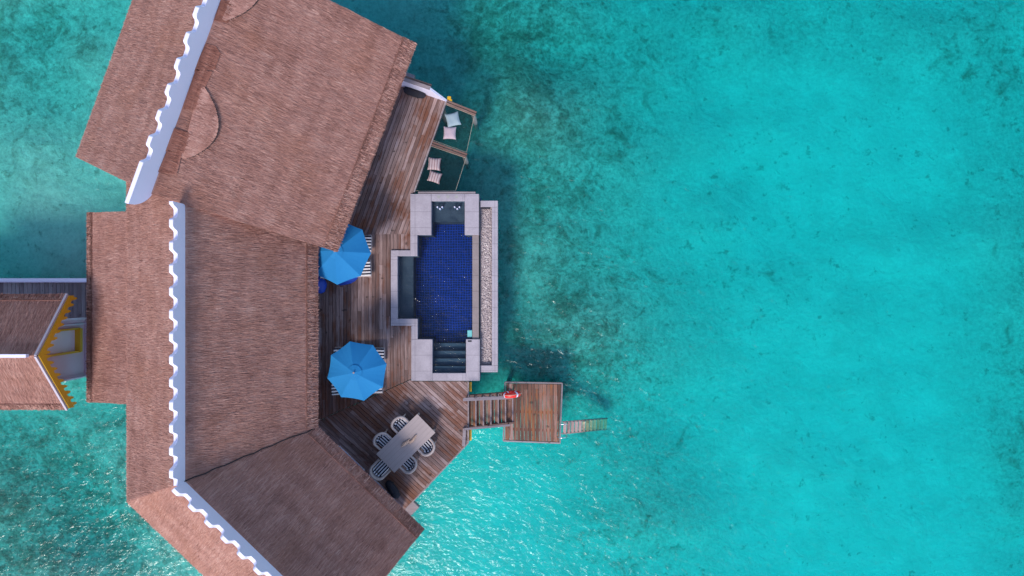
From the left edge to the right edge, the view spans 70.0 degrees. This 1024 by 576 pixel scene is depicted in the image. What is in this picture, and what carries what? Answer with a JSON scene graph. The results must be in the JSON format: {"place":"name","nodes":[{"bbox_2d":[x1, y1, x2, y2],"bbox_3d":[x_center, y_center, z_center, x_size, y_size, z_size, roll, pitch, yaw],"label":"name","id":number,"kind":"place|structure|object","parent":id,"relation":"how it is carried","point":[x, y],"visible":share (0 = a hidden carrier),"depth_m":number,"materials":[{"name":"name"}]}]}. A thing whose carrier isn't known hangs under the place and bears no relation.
{"place":"outdoors","nodes":[
{"label":"outdoors","id":0,"kind":"place"},
{"bbox_2d":[0,0,1023,575],"bbox_3d":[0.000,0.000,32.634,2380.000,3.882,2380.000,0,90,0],"label":"seabed","id":1,"kind":"structure","parent":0,"point":[760,284],"depth_m":32.38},
{"bbox_2d":[0,293,86,410],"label":"entry pavilion","id":2,"kind":"structure","parent":1,"relation":"on","point":[42,347],"depth_m":25.82,"materials":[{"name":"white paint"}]},
{"bbox_2d":[46,328,82,356],"bbox_3d":[-16.672,2.000,27.095,0.245,2.160,0.950,0,90,0],"label":"window frame","id":3,"kind":"structure","parent":2,"relation":"in","point":[68,341],"depth_m":27.51,"materials":[{"name":"yellow paint"}]},
{"bbox_2d":[0,278,86,318],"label":"entry boardwalk","id":4,"kind":"structure","parent":1,"relation":"on","point":[75,287],"depth_m":28.50,"materials":[{"name":"grey wood"}]},
{"bbox_2d":[318,86,471,508],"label":"terrace","id":5,"kind":"structure","parent":1,"relation":"on","point":[358,310],"depth_m":28.50,"materials":[{"name":"brown wood"}]},
{"bbox_2d":[318,276,326,293],"bbox_3d":[-7.503,-0.136,28.269,0.651,0.462,0.779,20,90,0],"label":"beanbag","id":6,"kind":"object","parent":5,"relation":"on","point":[322,284],"visible":0.38,"depth_m":28.19,"materials":[{"name":"blue fabric"}]},
{"bbox_2d":[318,224,370,284],"bbox_3d":[-6.249,-1.295,27.108,2.180,2.777,2.180,24,90,0],"label":"parasol","id":7,"kind":"object","parent":5,"relation":"on","point":[347,260],"visible":0.73,"depth_m":26.13,"materials":[{"name":"blue fabric"}]},
{"bbox_2d":[320,260,371,278],"bbox_3d":[-6.401,-0.716,28.192,1.935,0.617,0.650,-3,90,0],"label":"sun lounger","id":8,"kind":"object","parent":5,"relation":"on","point":[367,271],"visible":0.27,"depth_m":28.13,"materials":[{"name":"fabric"}]},
{"bbox_2d":[338,277,358,285],"bbox_3d":[-6.444,-0.386,28.269,1.113,0.462,0.521,-8,90,0],"label":"beanbag","id":9,"kind":"object","parent":5,"relation":"on","point":[350,281],"visible":0.17,"depth_m":28.22,"materials":[{"name":"blue fabric"}]},
{"bbox_2d":[327,341,386,400],"bbox_3d":[-5.579,2.988,27.108,2.033,2.777,2.033,-36,90,0],"label":"parasol","id":10,"kind":"object","parent":5,"relation":"on","point":[356,370],"visible":1,"depth_m":26.14,"materials":[{"name":"blue fabric"}]},
{"bbox_2d":[331,383,382,394],"bbox_3d":[-5.957,3.774,28.192,1.935,0.617,0.650,-2,90,0],"label":"sun lounger","id":11,"kind":"object","parent":5,"relation":"on","point":[334,391],"visible":0.23,"depth_m":27.93,"materials":[{"name":"fabric"}]},
{"bbox_2d":[333,346,384,360],"bbox_3d":[-5.883,2.615,28.192,1.935,0.617,0.650,1,90,0],"label":"sun lounger","id":12,"kind":"object","parent":5,"relation":"on","point":[381,351],"visible":0.27,"depth_m":28.13,"materials":[{"name":"fabric"}]},
{"bbox_2d":[364,235,371,251],"bbox_3d":[-6.376,-1.726,28.192,1.935,0.617,0.650,1,90,0],"label":"sun lounger","id":13,"kind":"object","parent":5,"relation":"on","point":[368,238],"visible":0.17,"depth_m":28.13,"materials":[{"name":"fabric"}]},
{"bbox_2d":[369,458,390,480],"bbox_3d":[-5.068,6.958,28.084,0.690,0.836,0.692,44,90,0],"label":"dining chair","id":14,"kind":"object","parent":5,"relation":"on","point":[379,469],"visible":0.91,"depth_m":27.94,"materials":[{"name":"wicker"}]},
{"bbox_2d":[372,429,391,450],"bbox_3d":[-4.936,5.831,28.084,0.692,0.836,0.689,43,90,0],"label":"dining chair","id":15,"kind":"object","parent":5,"relation":"on","point":[382,439],"visible":0.89,"depth_m":27.91,"materials":[{"name":"wicker"}]},
{"bbox_2d":[385,480,399,498],"bbox_3d":[-4.629,7.811,28.311,0.379,0.426,0.802,-30,90,0],"label":"storage bag","id":16,"kind":"object","parent":5,"relation":"on","point":[392,489],"visible":0.99,"depth_m":28.21,"materials":[{"name":"black fabric"}]},
{"bbox_2d":[391,414,408,433],"bbox_3d":[-4.247,5.216,28.084,0.690,0.836,0.692,-44,90,0],"label":"dining chair","id":17,"kind":"object","parent":5,"relation":"on","point":[399,423],"visible":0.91,"depth_m":27.88,"materials":[{"name":"wicker"}]},
{"bbox_2d":[377,413,434,472],"bbox_3d":[-4.034,5.900,28.124,2.180,0.752,0.990,-44,90,0],"label":"dining table","id":18,"kind":"object","parent":5,"relation":"on","point":[393,455],"visible":0.99,"depth_m":27.75,"materials":[{"name":"grey wood"}]},
{"bbox_2d":[401,434,416,446],"bbox_3d":[-3.893,5.819,27.680,0.758,0.146,0.187,-31,90,0],"label":"driftwood piece","id":19,"kind":"object","parent":18,"relation":"on","point":[408,441],"visible":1,"depth_m":27.65,"materials":[{"name":"beige wood"}]},
{"bbox_2d":[400,456,418,473],"bbox_3d":[-3.953,6.711,28.084,0.692,0.836,0.690,44,90,0],"label":"dining chair","id":20,"kind":"object","parent":5,"relation":"on","point":[410,464],"visible":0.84,"depth_m":27.91,"materials":[{"name":"wicker"}]},
{"bbox_2d":[403,86,425,98],"bbox_3d":[-3.781,-7.587,28.311,0.923,0.426,0.379,20,90,0],"label":"storage bag","id":21,"kind":"object","parent":5,"relation":"on","point":[417,94],"visible":0.91,"depth_m":28.20,"materials":[{"name":"black fabric"}]},
{"bbox_2d":[402,76,451,101],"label":"screen wall","id":22,"kind":"structure","parent":5,"relation":"on","point":[422,86],"depth_m":27.65,"materials":[{"name":"white paint"}]},
{"bbox_2d":[417,438,436,456],"bbox_3d":[-3.269,6.039,28.084,0.690,0.836,0.692,-42,90,0],"label":"dining chair","id":23,"kind":"object","parent":5,"relation":"on","point":[427,447],"visible":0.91,"depth_m":27.89,"materials":[{"name":"wicker"}]},
{"bbox_2d":[416,147,465,190],"bbox_3d":[-2.786,-4.434,28.631,1.528,0.177,1.862,19,90,0],"label":"hammock net","id":24,"kind":"object","parent":5,"relation":"attached to","point":[438,154],"visible":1,"depth_m":28.57,"materials":[{"name":"beige fabric"}]},
{"bbox_2d":[427,157,440,170],"bbox_3d":[-3.038,-4.850,28.585,0.500,0.189,0.500,5,90,0],"label":"pillow","id":25,"kind":"object","parent":24,"relation":"on","point":[434,164],"visible":1,"depth_m":28.52,"materials":[{"name":"beige fabric"}]},
{"bbox_2d":[427,170,441,183],"bbox_3d":[-3.025,-4.336,28.585,0.500,0.189,0.425,17,90,0],"label":"pillow","id":26,"kind":"object","parent":24,"relation":"on","point":[435,177],"visible":1,"depth_m":28.52,"materials":[{"name":"beige fabric"}]},
{"bbox_2d":[431,141,469,168],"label":"net beam","id":27,"kind":"structure","parent":5,"relation":"attached to","point":[463,155],"depth_m":28.50,"materials":[{"name":"brown wood"}]},
{"bbox_2d":[433,106,473,151],"bbox_3d":[-2.201,-6.240,28.631,1.420,0.177,1.514,19,90,0],"label":"hammock net","id":28,"kind":"object","parent":5,"relation":"attached to","point":[437,139],"visible":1,"depth_m":28.55,"materials":[{"name":"beige fabric"}]},
{"bbox_2d":[443,127,455,139],"bbox_3d":[-2.435,-6.063,28.585,0.500,0.189,0.500,2,90,0],"label":"pillow","id":29,"kind":"object","parent":28,"relation":"on","point":[449,132],"visible":1,"depth_m":28.52,"materials":[{"name":"pink fabric"}]},
{"bbox_2d":[445,111,460,126],"bbox_3d":[-2.310,-6.590,28.585,0.540,0.189,0.540,-14,90,0],"label":"pillow","id":30,"kind":"object","parent":28,"relation":"on","point":[452,119],"visible":1,"depth_m":28.52,"materials":[{"name":"blue fabric"}]},
{"bbox_2d":[446,100,478,130],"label":"net beam","id":31,"kind":"structure","parent":5,"relation":"attached to","point":[466,110],"depth_m":28.50,"materials":[{"name":"brown wood"}]},
{"bbox_3d":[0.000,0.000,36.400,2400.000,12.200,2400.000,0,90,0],"label":"water","id":32,"kind":"structure","parent":0,"visible":0},
{"bbox_2d":[76,0,423,575],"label":"villa","id":33,"kind":"object","parent":32,"relation":"in","point":[234,144],"visible":0.99,"depth_m":24.14,"materials":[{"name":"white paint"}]},
{"bbox_2d":[339,446,364,470],"bbox_3d":[-6.247,6.638,27.433,1.387,2.135,0.099,44,90,0],"label":"glass door","id":34,"kind":"structure","parent":33,"relation":"in","point":[339,446],"depth_m":28.43,"materials":[{"name":"white paint"}]},
{"bbox_2d":[369,474,393,498],"bbox_3d":[-5.085,7.752,27.433,1.387,2.135,0.099,44,90,0],"label":"glass door","id":35,"kind":"structure","parent":33,"relation":"in","point":[369,474],"depth_m":28.43,"materials":[{"name":"white paint"}]},
{"bbox_2d":[391,192,497,380],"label":"plunge pool","id":36,"kind":"structure","parent":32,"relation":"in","point":[444,287],"depth_m":28.82,"materials":[{"name":"tile"}]},
{"bbox_2d":[503,378,562,443],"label":"jetty platform","id":37,"kind":"structure","parent":32,"relation":"in","point":[514,432],"depth_m":29.65,"materials":[{"name":"brown wood"}]},
{"bbox_2d":[463,391,513,429],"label":"jetty stairs","id":38,"kind":"structure","parent":37,"relation":"on","point":[503,411],"depth_m":29.05,"materials":[{"name":"brown wood"}]},
{"bbox_2d":[501,390,521,397],"bbox_3d":[-0.025,4.128,28.380,0.828,0.789,0.216,-5,90,0],"label":"lifebuoy","id":39,"kind":"object","parent":38,"relation":"hanging from","point":[512,394],"visible":1,"depth_m":28.11,"materials":[{"name":"red plastic"}]},
{"bbox_2d":[556,418,607,437],"bbox_3d":[2.946,5.714,30.128,2.280,2.314,0.595,2,90,0],"label":"sea ladder","id":40,"kind":"object","parent":37,"relation":"attached to","point":[577,429],"visible":1,"depth_m":30.34,"materials":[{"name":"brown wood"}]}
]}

